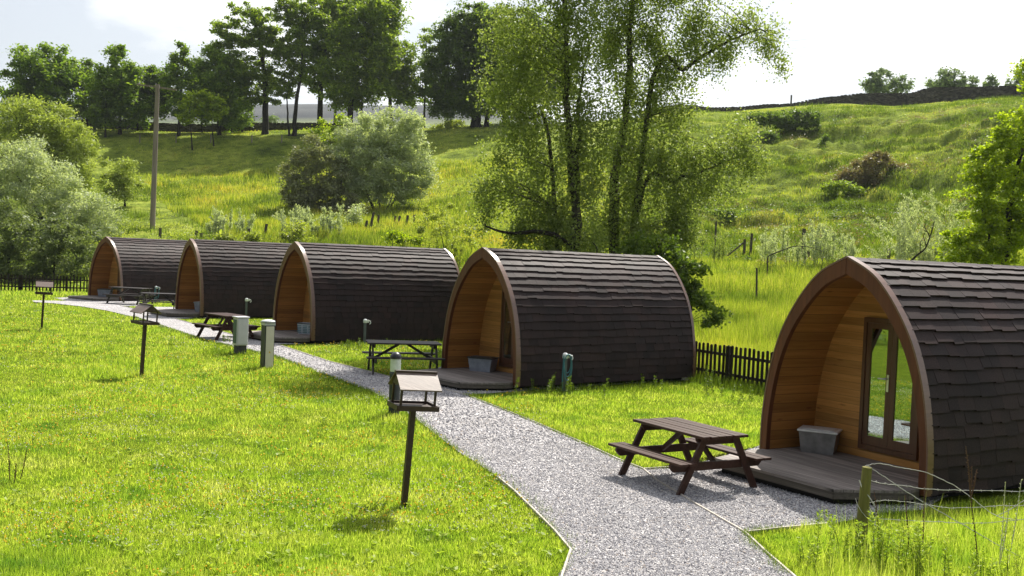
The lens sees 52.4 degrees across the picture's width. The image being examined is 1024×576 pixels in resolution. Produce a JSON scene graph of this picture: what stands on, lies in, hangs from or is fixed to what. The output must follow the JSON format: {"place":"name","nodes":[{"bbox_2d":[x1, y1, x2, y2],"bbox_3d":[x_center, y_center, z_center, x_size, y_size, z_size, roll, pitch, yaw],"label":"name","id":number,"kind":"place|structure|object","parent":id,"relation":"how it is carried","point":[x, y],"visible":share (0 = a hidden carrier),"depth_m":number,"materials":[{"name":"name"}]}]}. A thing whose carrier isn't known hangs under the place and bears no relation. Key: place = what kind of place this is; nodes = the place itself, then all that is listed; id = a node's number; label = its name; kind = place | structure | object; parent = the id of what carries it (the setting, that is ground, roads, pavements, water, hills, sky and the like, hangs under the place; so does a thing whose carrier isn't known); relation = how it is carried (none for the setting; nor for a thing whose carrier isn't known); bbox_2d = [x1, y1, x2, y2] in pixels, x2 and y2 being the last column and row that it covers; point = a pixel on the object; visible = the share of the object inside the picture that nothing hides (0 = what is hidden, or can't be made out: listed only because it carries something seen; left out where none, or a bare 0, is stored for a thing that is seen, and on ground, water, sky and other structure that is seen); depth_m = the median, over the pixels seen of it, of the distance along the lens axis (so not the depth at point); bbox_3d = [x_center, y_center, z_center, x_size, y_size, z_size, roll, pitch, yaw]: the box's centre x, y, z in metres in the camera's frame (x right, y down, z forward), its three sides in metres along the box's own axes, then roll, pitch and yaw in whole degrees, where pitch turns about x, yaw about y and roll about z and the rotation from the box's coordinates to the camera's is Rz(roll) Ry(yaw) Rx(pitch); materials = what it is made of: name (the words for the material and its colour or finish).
{"place":"outdoors","nodes":[
{"label":"outdoors","id":0,"kind":"place"},
{"bbox_2d":[33,300,947,575],"bbox_3d":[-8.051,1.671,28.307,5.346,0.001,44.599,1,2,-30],"label":"gravel path","id":1,"kind":"structure","parent":0,"point":[192,329],"depth_m":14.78,"materials":[{"name":"gravel"}]},
{"bbox_2d":[192,313,260,339],"bbox_3d":[-8.758,1.178,31.863,1.520,0.750,1.540,1,2,-42],"label":"picnic table","id":2,"kind":"object","parent":1,"relation":"on","point":[224,326],"visible":0.71,"depth_m":31.72,"materials":[{"name":"wood"}]},
{"bbox_2d":[0,94,1023,575],"bbox_3d":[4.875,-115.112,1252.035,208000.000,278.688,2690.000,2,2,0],"label":"ground","id":3,"kind":"structure","parent":0,"point":[306,114],"depth_m":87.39,"materials":[{"name":"plant"}]},
{"bbox_2d":[0,274,87,291],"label":"picket fence","id":4,"kind":"object","parent":3,"relation":"on","point":[20,278],"visible":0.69,"depth_m":54.63,"materials":[{"name":"wood"}]},
{"bbox_2d":[35,280,52,328],"bbox_3d":[-14.617,0.546,32.461,0.511,1.582,0.470,2,2,-26],"label":"bird table","id":5,"kind":"object","parent":3,"relation":"on","point":[42,283],"visible":0.98,"depth_m":32.39,"materials":[{"name":"wood"}]},
{"bbox_2d":[0,41,92,129],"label":"broadleaf tree","id":6,"kind":"object","parent":3,"relation":"on","point":[47,75],"visible":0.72,"depth_m":128.09,"materials":[{"name":"green plant"}]},
{"bbox_2d":[0,193,103,281],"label":"willow bush","id":7,"kind":"object","parent":3,"relation":"on","point":[12,235],"visible":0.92,"depth_m":61.40,"materials":[{"name":"green plant"}]},
{"bbox_2d":[0,92,113,219],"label":"willow bush","id":8,"kind":"object","parent":3,"relation":"on","point":[61,127],"visible":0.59,"depth_m":81.01,"materials":[{"name":"green plant"}]},
{"bbox_2d":[0,131,128,256],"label":"willow bush","id":9,"kind":"object","parent":3,"relation":"on","point":[15,182],"visible":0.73,"depth_m":71.28,"materials":[{"name":"green plant"}]},
{"bbox_2d":[64,57,107,129],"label":"broadleaf tree","id":10,"kind":"object","parent":3,"relation":"on","point":[87,63],"visible":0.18,"depth_m":131.94,"materials":[{"name":"green plant"}]},
{"bbox_2d":[80,77,126,137],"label":"broadleaf tree","id":11,"kind":"object","parent":3,"relation":"on","point":[97,113],"visible":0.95,"depth_m":124.73,"materials":[{"name":"green plant"}]},
{"bbox_2d":[78,41,154,134],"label":"broadleaf tree","id":12,"kind":"object","parent":3,"relation":"on","point":[124,88],"visible":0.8,"depth_m":126.27,"materials":[{"name":"green plant"}]},
{"bbox_2d":[95,156,149,205],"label":"willow bush","id":13,"kind":"object","parent":3,"relation":"on","point":[122,182],"visible":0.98,"depth_m":89.30,"materials":[{"name":"green plant"}]},
{"bbox_2d":[68,237,187,300],"bbox_3d":[-18.003,-0.910,51.124,2.918,3.066,6.751,4,2,38],"label":"camping pod","id":14,"kind":"object","parent":3,"relation":"on","point":[134,262],"visible":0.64,"depth_m":50.21,"materials":[{"name":"brown wood"}]},
{"bbox_2d":[130,303,161,376],"bbox_3d":[-7.825,1.136,22.167,0.510,1.616,0.470,4,2,42],"label":"bird table","id":15,"kind":"object","parent":3,"relation":"on","point":[141,308],"visible":0.98,"depth_m":22.13,"materials":[{"name":"wood"}]},
{"bbox_2d":[137,82,176,228],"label":"utility pole","id":16,"kind":"object","parent":3,"relation":"on","point":[157,87],"visible":0.98,"depth_m":75.66,"materials":[{"name":"brown wood"}]},
{"bbox_2d":[129,64,185,131],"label":"broadleaf tree","id":17,"kind":"object","parent":3,"relation":"on","point":[153,70],"visible":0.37,"depth_m":129.43,"materials":[{"name":"green plant"}]},
{"bbox_2d":[150,39,204,135],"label":"broadleaf tree","id":18,"kind":"object","parent":3,"relation":"on","point":[174,67],"visible":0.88,"depth_m":126.47,"materials":[{"name":"green plant"}]},
{"bbox_2d":[174,88,216,149],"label":"young tree","id":19,"kind":"object","parent":3,"relation":"on","point":[195,103],"visible":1,"depth_m":121.09,"materials":[{"name":"green plant"}]},
{"bbox_2d":[183,53,215,132],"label":"broadleaf tree","id":20,"kind":"object","parent":3,"relation":"on","point":[204,121],"visible":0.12,"depth_m":132.87,"materials":[{"name":"green plant"}]},
{"bbox_2d":[199,92,229,145],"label":"young tree","id":21,"kind":"object","parent":3,"relation":"on","point":[216,106],"visible":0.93,"depth_m":122.17,"materials":[{"name":"green plant"}]},
{"bbox_2d":[149,239,291,317],"bbox_3d":[-11.045,-0.366,42.403,6.751,3.109,2.918,1,2,-37],"label":"camping pod","id":22,"kind":"object","parent":3,"relation":"on","point":[219,276],"visible":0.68,"depth_m":41.33,"materials":[{"name":"brown wood"}]},
{"bbox_2d":[71,119,369,131],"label":"stone wall","id":23,"kind":"structure","parent":3,"relation":"on","point":[167,127],"depth_m":136.11,"materials":[{"name":"stone"}]},
{"bbox_2d":[187,45,257,135],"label":"broadleaf tree","id":24,"kind":"object","parent":3,"relation":"on","point":[218,77],"visible":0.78,"depth_m":127.33,"materials":[{"name":"green plant"}]},
{"bbox_2d":[205,207,256,235],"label":"sapling clump","id":25,"kind":"object","parent":3,"relation":"on","point":[218,222],"visible":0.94,"depth_m":71.52,"materials":[{"name":"plant"}]},
{"bbox_2d":[212,229,263,241],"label":"bush","id":26,"kind":"object","parent":3,"relation":"on","point":[255,236],"visible":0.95,"depth_m":65.74,"materials":[{"name":"green plant"}]},
{"bbox_2d":[232,316,249,353],"bbox_3d":[-7.193,1.278,27.549,0.364,1.050,0.322,1,2,-38],"label":"utility cabinet","id":27,"kind":"object","parent":3,"relation":"on","point":[240,333],"visible":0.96,"depth_m":27.43,"materials":[{"name":"metal"}]},
{"bbox_2d":[198,1,293,134],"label":"pine tree","id":28,"kind":"object","parent":3,"relation":"on","point":[258,19],"visible":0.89,"depth_m":128.47,"materials":[{"name":"green plant"}]},
{"bbox_2d":[260,319,275,367],"bbox_3d":[-5.802,1.345,24.677,0.336,1.210,0.336,1,2,-38],"label":"service bollard","id":29,"kind":"object","parent":3,"relation":"on","point":[267,343],"visible":0.92,"depth_m":24.58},
{"bbox_2d":[0,321,543,575],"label":"buttercup flowers","id":30,"kind":"object","parent":3,"relation":"on","point":[86,505],"visible":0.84,"depth_m":13.25,"materials":[{"name":"plant"}]},
{"bbox_2d":[26,173,517,285],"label":"pale scrub","id":31,"kind":"object","parent":3,"relation":"on","point":[170,225],"visible":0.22,"depth_m":76.92,"materials":[{"name":"green plant"}]},
{"bbox_2d":[0,303,575,548],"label":"clover flowers","id":32,"kind":"object","parent":3,"relation":"on","point":[248,469],"visible":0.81,"depth_m":12.32,"materials":[{"name":"plant"}]},
{"bbox_2d":[273,220,313,242],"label":"bush","id":33,"kind":"object","parent":3,"relation":"on","point":[296,234],"visible":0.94,"depth_m":68.52,"materials":[{"name":"green plant"}]},
{"bbox_2d":[263,0,333,135],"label":"pine tree","id":34,"kind":"object","parent":3,"relation":"on","point":[291,17],"visible":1,"depth_m":127.78,"materials":[{"name":"green plant"}]},
{"bbox_2d":[0,323,612,575],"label":"lawn weeds","id":35,"kind":"object","parent":3,"relation":"on","point":[367,550],"visible":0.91,"depth_m":10.75,"materials":[{"name":"green plant"}]},
{"bbox_2d":[271,203,344,233],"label":"sapling clump","id":36,"kind":"object","parent":3,"relation":"on","point":[324,222],"visible":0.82,"depth_m":71.32,"materials":[{"name":"plant"}]},
{"bbox_2d":[275,130,360,212],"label":"thorn bush","id":37,"kind":"object","parent":3,"relation":"on","point":[295,190],"visible":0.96,"depth_m":89.19,"materials":[{"name":"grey plant"}]},
{"bbox_2d":[303,112,352,200],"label":"elder bush","id":38,"kind":"object","parent":3,"relation":"on","point":[337,118],"visible":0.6,"depth_m":92.50,"materials":[{"name":"green plant"}]},
{"bbox_2d":[296,0,361,130],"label":"pine tree","id":39,"kind":"object","parent":3,"relation":"on","point":[317,52],"visible":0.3,"depth_m":132.00,"materials":[{"name":"green plant"}]},
{"bbox_2d":[248,241,459,343],"bbox_3d":[-5.070,0.150,33.639,6.751,3.125,2.918,1,2,-36],"label":"camping pod","id":40,"kind":"object","parent":3,"relation":"on","point":[331,293],"visible":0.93,"depth_m":33.01,"materials":[{"name":"brown wood"}]},
{"bbox_2d":[296,322,309,333],"bbox_3d":[-6.417,1.266,32.597,0.560,0.344,0.420,3,2,12],"label":"storage tub","id":41,"kind":"object","parent":40,"relation":"on","point":[303,328],"visible":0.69,"depth_m":32.43,"materials":[{"name":"grey plastic"}]},
{"bbox_2d":[342,202,367,225],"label":"bush","id":42,"kind":"object","parent":3,"relation":"on","point":[354,210],"visible":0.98,"depth_m":78.15,"materials":[{"name":"green plant"}]},
{"bbox_2d":[311,0,404,129],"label":"sycamore","id":43,"kind":"object","parent":3,"relation":"on","point":[348,86],"visible":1,"depth_m":126.00,"materials":[{"name":"green plant"}]},
{"bbox_2d":[331,499,386,518],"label":"weed clump","id":44,"kind":"object","parent":3,"relation":"on","point":[375,507],"visible":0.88,"depth_m":11.52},
{"bbox_2d":[324,102,442,208],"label":"willow shrub","id":45,"kind":"object","parent":3,"relation":"on","point":[389,155],"visible":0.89,"depth_m":90.64,"materials":[{"name":"green plant"}]},
{"bbox_2d":[388,352,401,414],"bbox_3d":[-2.070,1.716,18.366,0.212,1.175,0.212,2,2,0],"label":"lamp bollard","id":46,"kind":"object","parent":3,"relation":"on","point":[395,360],"visible":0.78,"depth_m":18.29,"materials":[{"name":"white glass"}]},
{"bbox_2d":[367,0,422,133],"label":"sycamore","id":47,"kind":"object","parent":3,"relation":"on","point":[406,88],"visible":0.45,"depth_m":130.41,"materials":[{"name":"green plant"}]},
{"bbox_2d":[379,229,423,246],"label":"bush","id":48,"kind":"object","parent":3,"relation":"on","point":[396,236],"visible":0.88,"depth_m":61.75,"materials":[{"name":"green plant"}]},
{"bbox_2d":[362,340,445,374],"bbox_3d":[-2.603,1.658,24.787,1.820,0.750,1.520,2,2,-13],"label":"picnic table","id":49,"kind":"object","parent":3,"relation":"on","point":[427,355],"visible":0.95,"depth_m":24.64,"materials":[{"name":"wood"}]},
{"bbox_2d":[387,370,441,506],"bbox_3d":[-1.132,1.738,11.826,0.518,1.620,0.470,2,2,-24],"label":"bird table","id":50,"kind":"object","parent":3,"relation":"on","point":[426,382],"visible":0.98,"depth_m":11.78,"materials":[{"name":"wood"}]},
{"bbox_2d":[402,27,437,128],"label":"broadleaf tree","id":51,"kind":"object","parent":3,"relation":"on","point":[421,40],"visible":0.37,"depth_m":135.12,"materials":[{"name":"green plant"}]},
{"bbox_2d":[395,230,465,267],"bbox_3d":[-4.934,-1.949,62.115,4.071,3.103,3.452,2,2,-23],"label":"sapling clump","id":52,"kind":"object","parent":3,"relation":"on","point":[449,246],"visible":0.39,"depth_m":62.15,"materials":[{"name":"green plant"}]},
{"bbox_2d":[404,202,478,248],"bbox_3d":[-4.341,-3.247,63.864,4.713,4.057,2.019,2,2,0],"label":"bush","id":53,"kind":"object","parent":3,"relation":"on","point":[421,230],"visible":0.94,"depth_m":63.73,"materials":[{"name":"green plant"}]},
{"bbox_2d":[426,119,465,128],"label":"shrub","id":54,"kind":"object","parent":3,"relation":"on","point":[450,124],"visible":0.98,"depth_m":132.76,"materials":[{"name":"green plant"}]},
{"bbox_2d":[414,0,533,127],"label":"sycamore","id":55,"kind":"object","parent":3,"relation":"on","point":[445,95],"visible":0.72,"depth_m":129.73,"materials":[{"name":"green plant"}]},
{"bbox_2d":[120,305,831,575],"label":"path edging","id":56,"kind":"object","parent":3,"relation":"on","point":[570,548],"visible":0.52,"depth_m":12.15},
{"bbox_2d":[56,297,945,529],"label":"gravel bays","id":57,"kind":"object","parent":3,"relation":"on","point":[128,303],"visible":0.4,"depth_m":13.24,"materials":[{"name":"gravel"}]},
{"bbox_2d":[102,286,157,304],"bbox_3d":[-17.230,0.351,46.956,1.830,0.750,1.520,3,2,14],"label":"picnic table","id":58,"kind":"object","parent":57,"relation":"on","point":[121,294],"visible":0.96,"depth_m":46.81,"materials":[{"name":"wood"}]},
{"bbox_2d":[138,292,175,308],"bbox_3d":[-14.538,0.589,42.958,1.540,0.750,1.520,2,2,-12],"label":"picnic table","id":59,"kind":"object","parent":57,"relation":"on","point":[145,294],"visible":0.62,"depth_m":42.71,"materials":[{"name":"wood"}]},
{"bbox_2d":[608,417,771,495],"bbox_3d":[2.329,2.208,13.772,1.520,0.750,1.540,1,2,-30],"label":"picnic table","id":60,"kind":"object","parent":57,"relation":"on","point":[702,438],"visible":0.98,"depth_m":13.51,"materials":[{"name":"wood"}]},
{"bbox_2d":[0,263,1023,575],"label":"lawn grass","id":61,"kind":"structure","parent":3,"relation":"on","point":[52,555],"depth_m":12.78,"materials":[{"name":"plant"}]},
{"bbox_2d":[484,223,575,251],"bbox_3d":[0.649,0.052,33.060,3.229,4.134,0.311,2,2,-3],"label":"fallen bough","id":62,"kind":"object","parent":3,"relation":"on","point":[547,233],"visible":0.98,"depth_m":32.92,"materials":[{"name":"brown plant"}]},
{"bbox_2d":[501,3,582,123],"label":"sycamore","id":63,"kind":"object","parent":3,"relation":"on","point":[543,27],"visible":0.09,"depth_m":135.45,"materials":[{"name":"green plant"}]},
{"bbox_2d":[513,372,571,397],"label":"weed clump","id":64,"kind":"object","parent":3,"relation":"on","point":[553,380],"visible":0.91,"depth_m":21.57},
{"bbox_2d":[450,0,635,253],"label":"birch tree","id":65,"kind":"object","parent":3,"relation":"on","point":[552,208],"visible":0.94,"depth_m":33.18,"materials":[{"name":"green plant"}]},
{"bbox_2d":[413,247,695,390],"bbox_3d":[0.994,0.680,24.649,6.751,3.136,2.918,1,2,-37],"label":"camping pod","id":66,"kind":"object","parent":3,"relation":"on","point":[525,316],"visible":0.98,"depth_m":24.12,"materials":[{"name":"brown wood"}]},
{"bbox_2d":[467,355,498,371],"bbox_3d":[-0.678,1.761,24.203,0.636,0.338,0.436,3,2,22],"label":"storage tub","id":67,"kind":"object","parent":66,"relation":"on","point":[479,363],"visible":1,"depth_m":24.05,"materials":[{"name":"grey plastic"}]},
{"bbox_2d":[501,295,512,364],"bbox_3d":[-0.099,0.885,24.048,0.102,1.744,0.440,1,2,-37],"label":"door leaf","id":68,"kind":"structure","parent":66,"relation":"in","point":[506,318],"depth_m":24.17,"materials":[{"name":"brown wood"}]},
{"bbox_2d":[100,97,1023,386],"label":"meadow grass","id":69,"kind":"structure","parent":3,"relation":"on","point":[756,327],"depth_m":82.07,"materials":[{"name":"plant"}]},
{"bbox_2d":[562,353,572,392],"bbox_3d":[1.181,1.847,22.405,0.260,0.900,0.145,2,2,-20],"label":"standpipe tap","id":70,"kind":"object","parent":3,"relation":"on","point":[565,356],"visible":0.98,"depth_m":22.36,"materials":[{"name":"teal plastic"}]},
{"bbox_2d":[592,228,733,328],"bbox_3d":[4.585,0.322,31.459,4.470,4.230,1.870,2,2,0],"label":"elder bush","id":71,"kind":"object","parent":3,"relation":"on","point":[680,264],"visible":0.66,"depth_m":31.32,"materials":[{"name":"green plant"}]},
{"bbox_2d":[566,0,793,261],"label":"birch tree","id":72,"kind":"object","parent":3,"relation":"on","point":[656,43],"visible":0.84,"depth_m":34.64,"materials":[{"name":"green plant"}]},
{"bbox_2d":[692,229,732,261],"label":"sapling clump","id":73,"kind":"object","parent":3,"relation":"on","point":[720,245],"visible":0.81,"depth_m":65.86,"materials":[{"name":"plant"}]},
{"bbox_2d":[708,204,755,222],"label":"bush","id":74,"kind":"object","parent":3,"relation":"on","point":[729,213],"visible":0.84,"depth_m":85.69,"materials":[{"name":"green plant"}]},
{"bbox_2d":[695,341,772,387],"bbox_3d":[5.366,1.901,24.941,0.158,1.028,4.500,1,2,-29],"label":"picket fence","id":75,"kind":"object","parent":3,"relation":"on","point":[728,356],"visible":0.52,"depth_m":24.95,"materials":[{"name":"wood"}]},
{"bbox_2d":[750,129,780,143],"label":"bush","id":76,"kind":"object","parent":3,"relation":"on","point":[769,136],"visible":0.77,"depth_m":120.05,"materials":[{"name":"green plant"}]},
{"bbox_2d":[735,107,823,132],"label":"bush","id":77,"kind":"object","parent":3,"relation":"on","point":[796,118],"visible":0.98,"depth_m":123.78,"materials":[{"name":"green plant"}]},
{"bbox_2d":[755,220,831,265],"bbox_3d":[17.117,-2.631,62.758,4.759,3.184,3.730,2,2,0],"label":"sapling clump","id":78,"kind":"object","parent":3,"relation":"on","point":[772,241],"visible":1,"depth_m":62.49,"materials":[{"name":"plant"}]},
{"bbox_2d":[796,536,835,573],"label":"weed clump","id":79,"kind":"object","parent":3,"relation":"on","point":[810,552],"visible":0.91,"depth_m":10.06,"materials":[{"name":"green plant"}]},
{"bbox_2d":[640,86,1023,114],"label":"stone wall","id":80,"kind":"structure","parent":3,"relation":"on","point":[936,95],"depth_m":154.67,"materials":[{"name":"stone"}]},
{"bbox_2d":[806,226,861,265],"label":"sapling clump","id":81,"kind":"object","parent":3,"relation":"on","point":[852,250],"visible":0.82,"depth_m":62.94,"materials":[{"name":"plant"}]},
{"bbox_2d":[660,103,1012,262],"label":"dry scrub","id":82,"kind":"object","parent":3,"relation":"on","point":[947,159],"visible":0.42,"depth_m":85.60,"materials":[{"name":"plant"}]},
{"bbox_2d":[813,509,863,563],"bbox_3d":[3.315,2.472,10.384,0.353,0.538,0.525,1,2,-45],"label":"weed clump","id":83,"kind":"object","parent":3,"relation":"on","point":[847,532],"visible":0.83,"depth_m":10.38,"materials":[{"name":"green plant"}]},
{"bbox_2d":[817,179,869,202],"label":"bush","id":84,"kind":"object","parent":3,"relation":"on","point":[833,188],"visible":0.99,"depth_m":94.94,"materials":[{"name":"green plant"}]},
{"bbox_2d":[666,96,1023,261],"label":"dark scrub","id":85,"kind":"object","parent":3,"relation":"on","point":[844,225],"visible":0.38,"depth_m":86.03,"materials":[{"name":"green plant"}]},
{"bbox_2d":[715,256,1023,504],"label":"camping pod","id":86,"kind":"object","parent":3,"relation":"on","point":[915,365],"visible":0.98,"depth_m":14.21,"materials":[{"name":"brown wood"}]},
{"bbox_2d":[797,425,841,454],"bbox_3d":[4.519,2.232,15.288,0.576,0.348,0.456,3,2,26],"label":"storage tub","id":87,"kind":"object","parent":86,"relation":"on","point":[819,440],"visible":1,"depth_m":15.13,"materials":[{"name":"plastic"}]},
{"bbox_2d":[862,323,892,448],"bbox_3d":[5.174,1.376,14.757,0.102,1.744,0.440,1,2,-31],"label":"door leaf","id":88,"kind":"structure","parent":86,"relation":"in","point":[877,339],"depth_m":14.82,"materials":[{"name":"brown wood"}]},
{"bbox_2d":[887,328,915,454],"bbox_3d":[5.428,1.398,14.392,0.038,1.744,0.440,1,2,-31],"label":"door leaf","id":89,"kind":"structure","parent":86,"relation":"in","point":[894,441],"depth_m":14.51,"materials":[{"name":"brown wood"}]},
{"bbox_2d":[832,149,915,187],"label":"bush","id":90,"kind":"object","parent":3,"relation":"on","point":[870,170],"visible":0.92,"depth_m":98.22,"materials":[{"name":"brown plant"}]},
{"bbox_2d":[858,67,915,93],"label":"hawthorn tree","id":91,"kind":"object","parent":3,"relation":"on","point":[875,83],"visible":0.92,"depth_m":170.25,"materials":[{"name":"green plant"}]},
{"bbox_2d":[860,510,922,573],"bbox_3d":[3.707,2.494,10.212,0.578,0.565,0.834,3,2,15],"label":"weed clump","id":92,"kind":"object","parent":3,"relation":"on","point":[901,547],"visible":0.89,"depth_m":10.13,"materials":[{"name":"green plant"}]},
{"bbox_2d":[875,515,934,568],"bbox_3d":[3.827,2.508,10.157,0.562,0.530,0.378,3,2,22],"label":"weed clump","id":93,"kind":"object","parent":3,"relation":"on","point":[881,532],"visible":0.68,"depth_m":10.13,"materials":[{"name":"green plant"}]},
{"bbox_2d":[863,188,974,261],"bbox_3d":[20.976,-2.371,53.327,5.461,5.662,4.467,3,2,13],"label":"sapling clump","id":94,"kind":"object","parent":3,"relation":"on","point":[904,246],"visible":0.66,"depth_m":53.52,"materials":[{"name":"plant"}]},
{"bbox_2d":[894,525,952,575],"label":"weed clump","id":95,"kind":"object","parent":3,"relation":"on","point":[918,548],"visible":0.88,"depth_m":9.81,"materials":[{"name":"green plant"}]},
{"bbox_2d":[855,463,1023,557],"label":"wire fence","id":96,"kind":"object","parent":3,"relation":"on","point":[864,502],"visible":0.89,"depth_m":10.81,"materials":[{"name":"metal"}]},
{"bbox_2d":[923,65,979,88],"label":"hawthorn tree","id":97,"kind":"object","parent":3,"relation":"on","point":[948,78],"visible":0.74,"depth_m":170.34,"materials":[{"name":"green plant"}]},
{"bbox_2d":[923,550,995,575],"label":"weed clump","id":98,"kind":"object","parent":3,"relation":"on","point":[992,573],"visible":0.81,"depth_m":9.72,"materials":[{"name":"green plant"}]},
{"bbox_2d":[965,446,977,558],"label":"dock stalk","id":99,"kind":"object","parent":3,"relation":"on","point":[970,481],"visible":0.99,"depth_m":9.96,"materials":[{"name":"plant"}]},
{"bbox_2d":[932,55,1023,265],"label":"alder tree","id":100,"kind":"object","parent":3,"relation":"on","point":[990,215],"visible":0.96,"depth_m":39.66,"materials":[{"name":"green plant"}]},
{"bbox_2d":[982,73,1001,85],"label":"hawthorn tree","id":101,"kind":"object","parent":3,"relation":"on","point":[992,80],"visible":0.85,"depth_m":170.64,"materials":[{"name":"green plant"}]},
{"bbox_2d":[970,544,1020,575],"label":"weed clump","id":102,"kind":"object","parent":3,"relation":"on","point":[1007,568],"visible":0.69,"depth_m":9.90,"materials":[{"name":"green plant"}]},
{"bbox_2d":[999,479,1022,563],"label":"grass stalk","id":103,"kind":"object","parent":3,"relation":"on","point":[1004,537],"depth_m":10.18,"materials":[{"name":"plant"}]},
{"bbox_2d":[0,0,1023,121],"label":"sky","id":104,"kind":"structure","parent":0,"point":[149,29],"materials":[{"name":"white"}]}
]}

